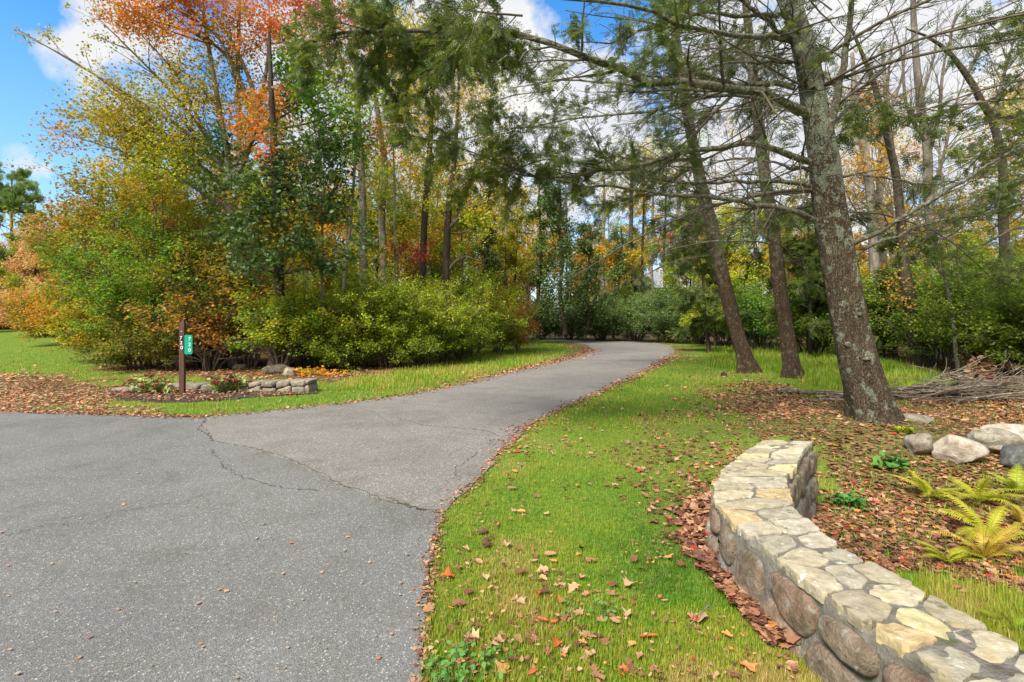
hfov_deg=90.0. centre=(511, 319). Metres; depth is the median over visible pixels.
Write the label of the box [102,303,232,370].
understory shrub
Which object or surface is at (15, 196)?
pine tree
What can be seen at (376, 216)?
leafy tree
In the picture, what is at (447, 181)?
golden tree
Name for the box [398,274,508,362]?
rounded shrub
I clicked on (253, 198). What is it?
leafy tree
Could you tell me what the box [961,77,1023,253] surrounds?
bare tree
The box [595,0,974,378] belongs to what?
hemlock tree
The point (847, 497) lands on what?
weed clump
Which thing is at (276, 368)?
boulder
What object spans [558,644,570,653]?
fallen leaf
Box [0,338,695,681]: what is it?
edge leaves
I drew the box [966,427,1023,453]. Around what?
boulder
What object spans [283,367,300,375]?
boulder
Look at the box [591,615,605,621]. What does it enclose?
fallen leaf
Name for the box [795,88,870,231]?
bare tree
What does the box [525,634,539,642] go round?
fallen leaf
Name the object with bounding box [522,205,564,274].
golden tree
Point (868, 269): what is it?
leafy tree
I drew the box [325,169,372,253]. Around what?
golden tree
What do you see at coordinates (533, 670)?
fallen leaf
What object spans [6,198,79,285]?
pale orange tree
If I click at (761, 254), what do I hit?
young hemlock
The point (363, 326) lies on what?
rounded shrub
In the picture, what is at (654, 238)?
golden tree
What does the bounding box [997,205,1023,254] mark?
golden tree
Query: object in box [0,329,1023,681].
ground
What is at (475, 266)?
yellow tree
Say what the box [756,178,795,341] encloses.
yellow tree
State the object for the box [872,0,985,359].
bare tree
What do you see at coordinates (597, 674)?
fallen leaf
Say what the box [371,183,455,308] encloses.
leafy tree
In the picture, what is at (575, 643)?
fallen leaf
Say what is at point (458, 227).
leafy tree
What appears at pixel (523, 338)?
burning bush
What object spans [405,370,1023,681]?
lawn grass
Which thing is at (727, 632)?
fallen leaf
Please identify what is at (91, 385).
leaf litter
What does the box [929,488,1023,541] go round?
fern
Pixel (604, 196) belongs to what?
slim tree
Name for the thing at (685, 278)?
yellow tree
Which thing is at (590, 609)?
clover patch
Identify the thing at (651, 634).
fallen leaf
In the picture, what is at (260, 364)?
boulder
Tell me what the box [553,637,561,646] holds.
fallen leaf
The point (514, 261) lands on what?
leafy tree
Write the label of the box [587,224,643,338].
leafy tree
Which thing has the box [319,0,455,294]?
yellow tree
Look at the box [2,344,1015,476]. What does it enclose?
lawn leaves
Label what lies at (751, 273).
leafy tree
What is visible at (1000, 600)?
weedy grass
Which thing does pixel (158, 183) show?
lime tree
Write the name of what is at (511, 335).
rounded shrub
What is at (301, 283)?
understory shrub
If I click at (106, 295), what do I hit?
understory tree
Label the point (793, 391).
fallen branch
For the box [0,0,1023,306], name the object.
sky
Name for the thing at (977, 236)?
olive tree
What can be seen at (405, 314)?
rounded shrub
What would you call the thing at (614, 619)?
fallen leaf
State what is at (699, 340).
evergreen bush
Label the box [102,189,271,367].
understory tree
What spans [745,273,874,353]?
layered shrub
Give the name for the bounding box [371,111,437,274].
yellow tree
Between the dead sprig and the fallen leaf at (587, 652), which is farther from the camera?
the dead sprig
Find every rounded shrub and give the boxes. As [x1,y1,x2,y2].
[238,275,354,367]
[268,245,423,367]
[290,304,395,371]
[290,330,360,369]
[313,269,440,356]
[349,261,474,366]
[352,312,444,368]
[395,307,476,365]
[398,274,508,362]
[429,265,530,356]
[434,310,499,360]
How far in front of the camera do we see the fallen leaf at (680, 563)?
3.21 m
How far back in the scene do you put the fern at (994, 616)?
3.16 m
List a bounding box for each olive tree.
[133,136,224,251]
[258,135,343,287]
[511,203,551,306]
[947,228,992,259]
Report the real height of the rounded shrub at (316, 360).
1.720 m
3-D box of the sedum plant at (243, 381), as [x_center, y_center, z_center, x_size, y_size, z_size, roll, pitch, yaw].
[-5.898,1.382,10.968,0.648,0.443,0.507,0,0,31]
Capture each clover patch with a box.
[422,638,512,681]
[557,591,622,621]
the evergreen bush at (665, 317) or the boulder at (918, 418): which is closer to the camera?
the boulder at (918, 418)
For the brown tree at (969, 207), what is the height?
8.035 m
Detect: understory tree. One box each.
[0,138,260,309]
[0,155,216,349]
[24,144,259,366]
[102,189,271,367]
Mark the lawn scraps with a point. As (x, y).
(641, 673)
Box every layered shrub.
[716,275,802,350]
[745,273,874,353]
[794,263,946,358]
[797,261,878,344]
[862,250,1023,365]
[891,231,1023,372]
[902,220,1023,357]
[922,249,1023,320]
[925,254,1023,374]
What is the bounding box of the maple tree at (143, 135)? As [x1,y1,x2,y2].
[8,0,359,366]
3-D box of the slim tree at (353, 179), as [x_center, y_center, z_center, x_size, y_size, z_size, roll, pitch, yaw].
[-5.097,-4.581,17.902,2.824,10.666,3.429,0,0,42]
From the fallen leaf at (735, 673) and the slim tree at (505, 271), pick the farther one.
the slim tree at (505, 271)
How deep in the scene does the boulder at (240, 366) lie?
15.93 m
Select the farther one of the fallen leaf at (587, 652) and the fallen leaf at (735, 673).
the fallen leaf at (587, 652)
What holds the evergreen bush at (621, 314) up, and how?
on the ground at (598, 437)
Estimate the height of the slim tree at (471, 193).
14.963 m
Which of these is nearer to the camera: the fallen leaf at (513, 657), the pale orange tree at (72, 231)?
the fallen leaf at (513, 657)
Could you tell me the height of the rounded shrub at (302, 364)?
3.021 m
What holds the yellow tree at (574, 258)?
on the ground at (598, 437)
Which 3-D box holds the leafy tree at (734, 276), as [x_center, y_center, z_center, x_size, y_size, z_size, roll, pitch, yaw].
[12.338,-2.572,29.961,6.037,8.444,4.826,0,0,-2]
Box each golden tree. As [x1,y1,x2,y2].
[72,99,183,224]
[181,88,285,236]
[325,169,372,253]
[337,155,396,267]
[408,156,471,256]
[473,190,526,268]
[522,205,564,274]
[625,191,663,270]
[691,189,736,338]
[757,229,794,337]
[923,201,988,262]
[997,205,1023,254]
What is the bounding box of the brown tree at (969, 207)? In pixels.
[937,166,1023,238]
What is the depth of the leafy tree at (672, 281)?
37.75 m
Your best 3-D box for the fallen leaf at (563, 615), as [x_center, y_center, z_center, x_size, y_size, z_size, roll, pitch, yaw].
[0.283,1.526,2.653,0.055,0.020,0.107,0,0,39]
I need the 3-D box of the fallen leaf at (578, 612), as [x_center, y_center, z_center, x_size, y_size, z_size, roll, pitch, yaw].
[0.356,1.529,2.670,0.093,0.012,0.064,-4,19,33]
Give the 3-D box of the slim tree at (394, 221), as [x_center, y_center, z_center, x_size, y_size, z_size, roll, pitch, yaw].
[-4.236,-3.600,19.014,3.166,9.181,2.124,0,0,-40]
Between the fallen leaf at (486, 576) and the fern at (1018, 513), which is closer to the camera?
the fallen leaf at (486, 576)
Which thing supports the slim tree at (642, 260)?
on the ground at (598, 437)
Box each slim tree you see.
[294,22,355,349]
[309,58,422,316]
[360,105,430,286]
[456,148,522,275]
[475,130,544,285]
[570,146,628,336]
[596,132,671,334]
[614,136,661,335]
[618,137,676,337]
[629,153,689,336]
[648,128,721,338]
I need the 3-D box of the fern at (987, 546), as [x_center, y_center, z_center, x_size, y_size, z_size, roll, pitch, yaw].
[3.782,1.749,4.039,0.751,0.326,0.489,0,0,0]
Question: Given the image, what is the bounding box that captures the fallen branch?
[777,388,837,394]
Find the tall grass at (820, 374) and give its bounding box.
[705,344,941,391]
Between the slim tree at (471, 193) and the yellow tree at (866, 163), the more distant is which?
the slim tree at (471, 193)
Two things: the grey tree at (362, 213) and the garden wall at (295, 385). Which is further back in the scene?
the grey tree at (362, 213)
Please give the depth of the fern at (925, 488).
5.28 m
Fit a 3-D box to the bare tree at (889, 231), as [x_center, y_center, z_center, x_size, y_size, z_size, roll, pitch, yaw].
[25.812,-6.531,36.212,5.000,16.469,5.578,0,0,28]
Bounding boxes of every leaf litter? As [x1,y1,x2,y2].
[0,336,1023,420]
[612,367,1023,640]
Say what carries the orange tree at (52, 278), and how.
on the ground at (598, 437)
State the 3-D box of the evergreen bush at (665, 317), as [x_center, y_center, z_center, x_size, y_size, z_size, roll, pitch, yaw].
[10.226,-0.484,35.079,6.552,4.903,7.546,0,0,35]
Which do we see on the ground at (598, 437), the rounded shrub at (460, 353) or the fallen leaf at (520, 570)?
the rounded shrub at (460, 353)
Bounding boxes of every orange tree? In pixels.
[0,217,8,289]
[0,238,26,291]
[1,214,57,293]
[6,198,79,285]
[35,240,73,297]
[46,194,100,283]
[56,195,117,277]
[399,208,429,278]
[567,219,606,336]
[656,215,691,270]
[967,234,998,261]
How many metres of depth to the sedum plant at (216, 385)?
10.71 m
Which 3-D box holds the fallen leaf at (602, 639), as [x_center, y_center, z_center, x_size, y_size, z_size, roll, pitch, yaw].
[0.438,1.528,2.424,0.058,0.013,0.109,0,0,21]
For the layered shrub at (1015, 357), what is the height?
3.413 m
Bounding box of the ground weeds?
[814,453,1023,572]
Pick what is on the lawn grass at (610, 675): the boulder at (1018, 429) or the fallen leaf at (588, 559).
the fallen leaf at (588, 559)
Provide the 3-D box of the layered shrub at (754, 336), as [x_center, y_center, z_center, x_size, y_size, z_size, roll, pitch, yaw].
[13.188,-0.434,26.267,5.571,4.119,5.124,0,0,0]
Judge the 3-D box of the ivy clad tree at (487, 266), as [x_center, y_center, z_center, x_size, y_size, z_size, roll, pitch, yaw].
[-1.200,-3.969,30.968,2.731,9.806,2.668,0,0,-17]
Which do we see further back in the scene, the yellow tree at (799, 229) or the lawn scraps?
the yellow tree at (799, 229)
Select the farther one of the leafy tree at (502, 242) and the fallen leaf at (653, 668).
the leafy tree at (502, 242)
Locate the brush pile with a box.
[814,353,1023,404]
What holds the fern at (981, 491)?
on the ground at (598, 437)
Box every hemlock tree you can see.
[281,0,1023,424]
[529,0,808,373]
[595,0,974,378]
[839,0,1023,303]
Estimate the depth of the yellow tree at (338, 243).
44.33 m
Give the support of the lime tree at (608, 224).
on the ground at (598, 437)
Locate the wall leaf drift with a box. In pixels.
[681,489,801,647]
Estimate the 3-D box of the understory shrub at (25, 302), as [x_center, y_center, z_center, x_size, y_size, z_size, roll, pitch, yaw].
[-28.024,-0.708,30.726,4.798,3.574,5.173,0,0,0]
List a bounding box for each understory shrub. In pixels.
[0,275,44,330]
[0,276,44,322]
[0,284,65,336]
[7,280,96,342]
[29,276,137,356]
[58,304,173,369]
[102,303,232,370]
[107,282,262,370]
[168,222,303,363]
[177,260,286,364]
[187,253,298,368]
[220,271,332,366]
[264,254,359,361]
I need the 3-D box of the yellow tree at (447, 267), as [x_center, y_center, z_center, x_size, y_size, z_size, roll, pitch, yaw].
[-1.340,-5.415,20.164,5.132,12.506,4.986,0,0,0]
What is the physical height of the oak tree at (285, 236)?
11.111 m
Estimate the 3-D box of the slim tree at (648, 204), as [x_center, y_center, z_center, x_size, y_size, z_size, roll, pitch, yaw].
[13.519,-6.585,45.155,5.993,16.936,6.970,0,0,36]
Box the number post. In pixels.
[179,319,191,394]
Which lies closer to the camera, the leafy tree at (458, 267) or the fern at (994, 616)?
the fern at (994, 616)
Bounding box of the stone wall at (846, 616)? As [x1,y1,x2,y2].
[705,440,1023,681]
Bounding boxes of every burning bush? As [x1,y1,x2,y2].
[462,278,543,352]
[501,299,539,350]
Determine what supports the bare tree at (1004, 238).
on the ground at (598, 437)
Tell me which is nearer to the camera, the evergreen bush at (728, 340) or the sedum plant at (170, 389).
the sedum plant at (170, 389)
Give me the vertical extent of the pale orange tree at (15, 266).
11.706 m
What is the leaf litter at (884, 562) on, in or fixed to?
on the ground at (598, 437)
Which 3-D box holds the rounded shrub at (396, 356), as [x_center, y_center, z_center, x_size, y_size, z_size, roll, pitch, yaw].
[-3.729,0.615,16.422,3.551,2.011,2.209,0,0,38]
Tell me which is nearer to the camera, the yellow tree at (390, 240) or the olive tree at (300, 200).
the olive tree at (300, 200)
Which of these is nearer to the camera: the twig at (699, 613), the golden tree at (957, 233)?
the twig at (699, 613)
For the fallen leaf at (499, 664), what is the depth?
2.25 m
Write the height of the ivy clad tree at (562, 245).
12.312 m
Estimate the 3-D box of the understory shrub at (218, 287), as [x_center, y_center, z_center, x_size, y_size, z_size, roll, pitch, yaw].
[-9.319,-0.233,17.172,4.347,3.696,3.178,0,0,29]
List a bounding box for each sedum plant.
[120,372,173,392]
[160,385,178,394]
[205,373,238,392]
[225,374,252,391]
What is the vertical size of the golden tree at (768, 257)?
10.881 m
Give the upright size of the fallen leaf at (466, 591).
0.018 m
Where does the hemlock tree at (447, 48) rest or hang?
on the ground at (598, 437)
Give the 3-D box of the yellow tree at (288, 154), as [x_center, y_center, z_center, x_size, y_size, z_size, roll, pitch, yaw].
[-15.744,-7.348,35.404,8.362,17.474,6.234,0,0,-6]
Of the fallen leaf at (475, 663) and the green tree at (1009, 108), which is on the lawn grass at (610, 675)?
the fallen leaf at (475, 663)
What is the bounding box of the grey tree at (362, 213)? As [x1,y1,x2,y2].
[270,1,447,290]
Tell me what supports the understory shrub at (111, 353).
on the ground at (598, 437)
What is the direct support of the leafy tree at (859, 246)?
on the ground at (598, 437)
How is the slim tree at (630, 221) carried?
on the ground at (598, 437)
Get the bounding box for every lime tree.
[0,247,19,290]
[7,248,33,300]
[105,128,203,274]
[578,201,639,303]
[733,219,768,289]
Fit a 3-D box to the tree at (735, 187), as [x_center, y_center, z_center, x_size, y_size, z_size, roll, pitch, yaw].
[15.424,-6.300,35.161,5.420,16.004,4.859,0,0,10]
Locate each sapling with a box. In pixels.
[380,237,437,282]
[885,197,990,374]
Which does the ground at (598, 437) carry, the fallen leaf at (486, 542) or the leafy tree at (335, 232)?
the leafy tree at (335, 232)
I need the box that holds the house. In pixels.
[599,271,706,332]
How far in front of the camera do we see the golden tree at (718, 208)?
41.95 m
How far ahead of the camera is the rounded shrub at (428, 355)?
17.11 m
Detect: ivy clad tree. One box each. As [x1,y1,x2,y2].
[472,178,508,313]
[523,152,600,338]
[524,170,559,334]
[566,220,619,337]
[604,226,634,334]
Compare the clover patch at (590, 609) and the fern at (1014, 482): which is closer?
the clover patch at (590, 609)
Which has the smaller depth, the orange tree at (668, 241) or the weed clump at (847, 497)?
the weed clump at (847, 497)
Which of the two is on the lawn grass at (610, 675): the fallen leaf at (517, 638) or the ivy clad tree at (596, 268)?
the fallen leaf at (517, 638)
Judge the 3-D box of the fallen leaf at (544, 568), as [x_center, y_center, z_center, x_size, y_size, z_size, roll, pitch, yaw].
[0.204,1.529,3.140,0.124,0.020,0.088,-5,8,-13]
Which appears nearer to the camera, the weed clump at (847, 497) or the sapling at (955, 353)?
the weed clump at (847, 497)
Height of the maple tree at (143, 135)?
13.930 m
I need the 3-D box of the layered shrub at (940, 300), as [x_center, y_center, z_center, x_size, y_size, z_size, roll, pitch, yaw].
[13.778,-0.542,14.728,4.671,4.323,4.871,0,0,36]
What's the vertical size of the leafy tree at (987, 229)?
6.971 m
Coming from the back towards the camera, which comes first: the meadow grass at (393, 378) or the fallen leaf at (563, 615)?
the meadow grass at (393, 378)
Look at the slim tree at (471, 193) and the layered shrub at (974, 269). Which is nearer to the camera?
the layered shrub at (974, 269)
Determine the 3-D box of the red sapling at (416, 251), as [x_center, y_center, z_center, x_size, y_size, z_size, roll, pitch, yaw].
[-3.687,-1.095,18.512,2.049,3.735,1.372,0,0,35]
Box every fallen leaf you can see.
[422,602,433,611]
[435,566,453,576]
[452,597,460,606]
[462,659,478,667]
[464,588,475,594]
[464,628,478,637]
[464,632,478,641]
[477,527,487,533]
[480,572,489,579]
[482,539,492,546]
[494,634,503,642]
[495,660,510,673]
[505,654,516,659]
[513,634,522,642]
[515,568,525,572]
[516,596,526,603]
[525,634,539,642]
[526,629,539,640]
[527,668,536,673]
[536,564,548,571]
[540,585,549,592]
[544,551,555,554]
[546,646,551,655]
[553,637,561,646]
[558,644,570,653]
[561,612,568,621]
[566,640,587,646]
[568,582,579,591]
[573,608,583,615]
[580,648,602,658]
[581,630,596,637]
[585,557,596,561]
[588,663,597,670]
[589,670,604,679]
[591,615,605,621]
[598,637,609,645]
[608,580,616,585]
[609,617,619,622]
[622,607,631,616]
[623,577,633,585]
[626,661,638,672]
[630,554,636,560]
[636,651,645,658]
[640,633,656,636]
[649,665,662,672]
[677,559,685,564]
[685,612,692,618]
[693,612,707,621]
[721,629,732,636]
[728,669,741,676]
[738,660,757,671]
[785,659,797,667]
[786,662,797,669]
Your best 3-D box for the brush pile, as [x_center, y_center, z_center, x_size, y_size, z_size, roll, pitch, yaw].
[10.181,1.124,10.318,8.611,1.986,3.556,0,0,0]
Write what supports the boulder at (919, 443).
on the ground at (598, 437)
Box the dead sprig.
[964,355,996,378]
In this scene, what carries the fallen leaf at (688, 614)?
on the lawn grass at (610, 675)
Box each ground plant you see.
[292,365,325,376]
[319,369,348,376]
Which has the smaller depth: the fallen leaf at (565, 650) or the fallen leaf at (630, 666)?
the fallen leaf at (630, 666)
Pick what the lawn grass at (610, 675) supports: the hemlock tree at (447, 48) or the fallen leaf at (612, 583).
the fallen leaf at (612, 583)
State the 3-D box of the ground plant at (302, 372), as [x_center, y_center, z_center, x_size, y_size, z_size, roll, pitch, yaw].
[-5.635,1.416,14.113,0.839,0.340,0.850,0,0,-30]
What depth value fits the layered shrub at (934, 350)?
17.60 m
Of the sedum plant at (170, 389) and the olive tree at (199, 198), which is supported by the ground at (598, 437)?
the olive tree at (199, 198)
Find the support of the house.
on the ground at (598, 437)
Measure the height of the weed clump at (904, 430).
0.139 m
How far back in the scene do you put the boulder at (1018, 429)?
6.44 m
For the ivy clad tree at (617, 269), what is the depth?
39.80 m
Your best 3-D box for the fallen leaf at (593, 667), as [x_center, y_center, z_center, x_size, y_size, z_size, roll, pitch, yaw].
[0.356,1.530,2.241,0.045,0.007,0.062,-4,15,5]
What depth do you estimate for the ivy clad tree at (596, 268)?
35.83 m
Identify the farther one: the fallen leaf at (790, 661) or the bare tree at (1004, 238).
the bare tree at (1004, 238)
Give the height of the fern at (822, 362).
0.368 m
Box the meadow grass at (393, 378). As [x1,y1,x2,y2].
[327,340,580,391]
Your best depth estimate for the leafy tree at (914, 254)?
27.74 m
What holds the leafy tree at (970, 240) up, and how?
on the ground at (598, 437)
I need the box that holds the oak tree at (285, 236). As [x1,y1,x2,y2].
[178,8,386,367]
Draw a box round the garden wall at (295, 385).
[113,378,317,391]
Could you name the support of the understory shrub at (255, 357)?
on the ground at (598, 437)
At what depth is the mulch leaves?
10.37 m
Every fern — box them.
[809,358,836,365]
[885,466,963,500]
[889,372,913,385]
[908,538,989,563]
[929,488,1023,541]
[929,522,1023,558]
[939,475,1023,506]
[973,463,1023,495]
[974,603,1023,631]
[998,504,1023,524]
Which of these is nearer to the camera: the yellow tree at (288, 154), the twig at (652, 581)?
the twig at (652, 581)
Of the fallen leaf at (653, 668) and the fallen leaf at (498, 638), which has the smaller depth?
the fallen leaf at (653, 668)
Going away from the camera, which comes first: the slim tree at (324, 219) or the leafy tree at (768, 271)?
the slim tree at (324, 219)
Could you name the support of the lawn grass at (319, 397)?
on the ground at (598, 437)
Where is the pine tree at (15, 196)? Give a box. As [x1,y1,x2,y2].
[0,162,49,295]
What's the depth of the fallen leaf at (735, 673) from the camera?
2.21 m
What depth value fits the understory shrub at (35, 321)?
24.55 m
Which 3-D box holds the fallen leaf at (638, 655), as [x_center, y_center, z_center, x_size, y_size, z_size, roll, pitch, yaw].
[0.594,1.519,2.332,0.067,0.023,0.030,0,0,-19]
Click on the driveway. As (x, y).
(420, 450)
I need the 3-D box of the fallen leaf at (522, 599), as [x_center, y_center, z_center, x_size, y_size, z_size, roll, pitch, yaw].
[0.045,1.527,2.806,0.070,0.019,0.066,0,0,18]
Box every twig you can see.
[637,573,666,589]
[688,603,710,625]
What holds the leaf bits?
on the street
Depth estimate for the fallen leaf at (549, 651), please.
2.37 m
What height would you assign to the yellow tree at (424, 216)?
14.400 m
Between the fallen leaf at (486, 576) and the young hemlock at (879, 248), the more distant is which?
the young hemlock at (879, 248)
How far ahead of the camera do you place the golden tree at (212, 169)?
29.02 m
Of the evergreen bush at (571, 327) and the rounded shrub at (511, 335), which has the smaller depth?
the rounded shrub at (511, 335)
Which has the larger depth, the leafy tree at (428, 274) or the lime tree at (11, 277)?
the lime tree at (11, 277)
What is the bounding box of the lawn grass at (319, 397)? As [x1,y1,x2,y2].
[0,329,1023,426]
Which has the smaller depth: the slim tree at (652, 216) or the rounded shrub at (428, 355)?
the rounded shrub at (428, 355)
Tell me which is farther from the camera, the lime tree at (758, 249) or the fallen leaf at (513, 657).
the lime tree at (758, 249)
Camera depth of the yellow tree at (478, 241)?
45.43 m
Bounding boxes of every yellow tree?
[160,123,200,220]
[243,101,345,255]
[267,113,344,233]
[311,187,358,278]
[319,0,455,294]
[348,0,525,289]
[358,159,427,288]
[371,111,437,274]
[411,25,543,306]
[436,166,490,314]
[450,197,483,287]
[494,186,535,285]
[533,179,597,335]
[605,198,649,299]
[671,203,731,288]
[707,195,767,286]
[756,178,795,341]
[784,194,816,281]
[795,52,922,285]
[829,47,959,338]
[851,221,868,267]
[936,175,997,270]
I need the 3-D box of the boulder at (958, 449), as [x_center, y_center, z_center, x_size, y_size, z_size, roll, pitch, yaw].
[5.200,1.522,5.971,0.522,0.378,0.312,0,0,29]
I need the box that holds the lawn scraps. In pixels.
[423,393,794,681]
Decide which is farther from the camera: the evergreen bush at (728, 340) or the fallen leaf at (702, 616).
the evergreen bush at (728, 340)
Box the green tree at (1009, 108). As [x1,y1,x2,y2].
[949,65,1023,196]
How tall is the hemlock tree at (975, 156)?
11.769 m
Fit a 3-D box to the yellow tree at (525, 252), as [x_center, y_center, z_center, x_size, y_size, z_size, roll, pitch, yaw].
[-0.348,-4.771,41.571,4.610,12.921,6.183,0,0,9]
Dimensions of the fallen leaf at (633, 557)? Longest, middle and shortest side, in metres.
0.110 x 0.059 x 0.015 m
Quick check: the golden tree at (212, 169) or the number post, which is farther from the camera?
the golden tree at (212, 169)
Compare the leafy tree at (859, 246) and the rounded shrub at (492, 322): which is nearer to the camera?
the rounded shrub at (492, 322)
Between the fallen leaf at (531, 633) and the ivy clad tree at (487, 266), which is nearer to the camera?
the fallen leaf at (531, 633)
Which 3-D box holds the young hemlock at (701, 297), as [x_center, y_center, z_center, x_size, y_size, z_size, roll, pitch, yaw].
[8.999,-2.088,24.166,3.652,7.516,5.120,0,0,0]
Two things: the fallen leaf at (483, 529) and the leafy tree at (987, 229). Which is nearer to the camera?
the fallen leaf at (483, 529)
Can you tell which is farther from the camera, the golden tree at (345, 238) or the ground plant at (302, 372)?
the golden tree at (345, 238)
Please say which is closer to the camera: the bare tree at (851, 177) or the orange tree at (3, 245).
the bare tree at (851, 177)
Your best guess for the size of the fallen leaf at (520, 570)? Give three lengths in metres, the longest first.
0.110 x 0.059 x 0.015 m
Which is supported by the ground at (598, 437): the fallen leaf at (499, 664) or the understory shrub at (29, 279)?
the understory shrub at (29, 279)
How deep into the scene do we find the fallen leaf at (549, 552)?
3.35 m
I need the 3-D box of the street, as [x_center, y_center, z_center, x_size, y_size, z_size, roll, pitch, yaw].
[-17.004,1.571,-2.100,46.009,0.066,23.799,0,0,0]
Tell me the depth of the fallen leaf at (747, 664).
2.26 m
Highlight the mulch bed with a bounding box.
[107,390,318,402]
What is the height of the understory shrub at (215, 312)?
5.454 m
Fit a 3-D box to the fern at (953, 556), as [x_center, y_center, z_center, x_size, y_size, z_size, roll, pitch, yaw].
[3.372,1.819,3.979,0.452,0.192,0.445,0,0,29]
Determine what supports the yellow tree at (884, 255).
on the ground at (598, 437)
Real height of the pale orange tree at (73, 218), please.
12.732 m
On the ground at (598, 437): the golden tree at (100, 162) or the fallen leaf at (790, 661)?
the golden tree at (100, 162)
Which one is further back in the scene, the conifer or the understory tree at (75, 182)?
the conifer
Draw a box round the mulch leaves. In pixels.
[110,389,316,400]
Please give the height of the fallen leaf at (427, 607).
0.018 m
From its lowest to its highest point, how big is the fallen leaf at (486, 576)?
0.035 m
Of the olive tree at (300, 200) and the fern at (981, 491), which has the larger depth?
the olive tree at (300, 200)
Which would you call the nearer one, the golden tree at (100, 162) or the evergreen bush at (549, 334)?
the golden tree at (100, 162)
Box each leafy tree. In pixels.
[207,160,293,289]
[261,197,334,302]
[262,201,352,299]
[317,186,388,318]
[331,154,418,292]
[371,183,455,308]
[388,161,487,306]
[426,187,494,312]
[451,203,525,315]
[478,180,550,313]
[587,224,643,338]
[644,184,714,340]
[679,204,791,345]
[728,185,793,345]
[755,174,819,347]
[800,218,868,345]
[859,249,886,349]
[892,223,948,285]
[941,226,997,277]
[978,220,1023,263]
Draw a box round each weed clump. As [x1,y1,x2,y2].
[825,488,870,511]
[870,451,908,471]
[890,425,913,434]
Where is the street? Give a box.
[0,411,441,681]
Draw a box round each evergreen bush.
[516,292,575,338]
[528,302,594,339]
[565,293,635,339]
[581,277,680,340]
[614,282,692,343]
[645,274,719,343]
[662,278,766,345]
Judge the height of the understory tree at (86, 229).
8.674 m
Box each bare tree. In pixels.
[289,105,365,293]
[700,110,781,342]
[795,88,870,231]
[838,64,934,242]
[845,112,916,341]
[849,16,933,367]
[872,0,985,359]
[890,97,997,249]
[908,0,1023,366]
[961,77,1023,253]
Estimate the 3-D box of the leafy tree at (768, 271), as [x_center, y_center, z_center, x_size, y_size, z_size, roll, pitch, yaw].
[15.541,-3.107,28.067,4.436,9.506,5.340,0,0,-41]
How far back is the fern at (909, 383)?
11.16 m
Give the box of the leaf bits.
[0,396,493,677]
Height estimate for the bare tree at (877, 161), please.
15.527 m
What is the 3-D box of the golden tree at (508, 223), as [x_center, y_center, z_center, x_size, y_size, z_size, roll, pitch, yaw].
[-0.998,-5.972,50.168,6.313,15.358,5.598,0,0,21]
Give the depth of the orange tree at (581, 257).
44.81 m
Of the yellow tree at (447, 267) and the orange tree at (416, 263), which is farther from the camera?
the orange tree at (416, 263)
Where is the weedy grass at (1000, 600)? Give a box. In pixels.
[895,548,1023,649]
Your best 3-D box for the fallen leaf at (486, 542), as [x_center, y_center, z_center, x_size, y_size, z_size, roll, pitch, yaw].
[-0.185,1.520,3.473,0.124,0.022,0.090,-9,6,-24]
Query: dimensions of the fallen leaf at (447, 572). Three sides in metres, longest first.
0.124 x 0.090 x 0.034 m
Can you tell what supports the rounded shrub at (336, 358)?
on the ground at (598, 437)
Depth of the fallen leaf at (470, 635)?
2.46 m
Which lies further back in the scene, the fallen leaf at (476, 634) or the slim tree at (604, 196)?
the slim tree at (604, 196)
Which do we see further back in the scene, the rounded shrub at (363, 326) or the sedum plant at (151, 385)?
the rounded shrub at (363, 326)
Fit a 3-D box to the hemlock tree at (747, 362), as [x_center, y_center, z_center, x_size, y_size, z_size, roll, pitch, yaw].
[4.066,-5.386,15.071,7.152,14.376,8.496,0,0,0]
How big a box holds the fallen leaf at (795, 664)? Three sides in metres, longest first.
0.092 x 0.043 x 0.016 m
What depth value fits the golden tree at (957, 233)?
59.26 m
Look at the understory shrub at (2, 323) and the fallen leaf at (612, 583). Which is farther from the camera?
the understory shrub at (2, 323)
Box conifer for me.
[615,222,645,337]
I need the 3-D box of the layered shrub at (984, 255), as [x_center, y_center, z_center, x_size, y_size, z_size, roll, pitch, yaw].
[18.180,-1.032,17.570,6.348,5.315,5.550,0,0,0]
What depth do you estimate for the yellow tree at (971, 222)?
35.07 m
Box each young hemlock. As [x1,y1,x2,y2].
[663,204,760,352]
[706,184,798,345]
[756,193,831,357]
[862,217,935,361]
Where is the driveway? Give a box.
[202,337,674,513]
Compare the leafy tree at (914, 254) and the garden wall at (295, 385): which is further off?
the leafy tree at (914, 254)
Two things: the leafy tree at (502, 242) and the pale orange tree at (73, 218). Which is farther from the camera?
the pale orange tree at (73, 218)
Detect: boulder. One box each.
[232,364,246,369]
[240,359,262,366]
[262,364,287,373]
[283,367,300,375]
[903,413,933,423]
[903,433,933,453]
[931,434,989,463]
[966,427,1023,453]
[979,423,1023,439]
[1000,444,1023,469]
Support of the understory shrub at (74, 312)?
on the ground at (598, 437)
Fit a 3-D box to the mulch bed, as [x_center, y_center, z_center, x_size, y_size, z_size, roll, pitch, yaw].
[-6.465,1.560,10.410,4.700,0.060,1.817,0,0,6]
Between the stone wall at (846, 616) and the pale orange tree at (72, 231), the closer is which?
the stone wall at (846, 616)
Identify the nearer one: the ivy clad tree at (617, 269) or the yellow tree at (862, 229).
the ivy clad tree at (617, 269)
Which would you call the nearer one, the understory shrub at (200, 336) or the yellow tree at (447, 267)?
the understory shrub at (200, 336)

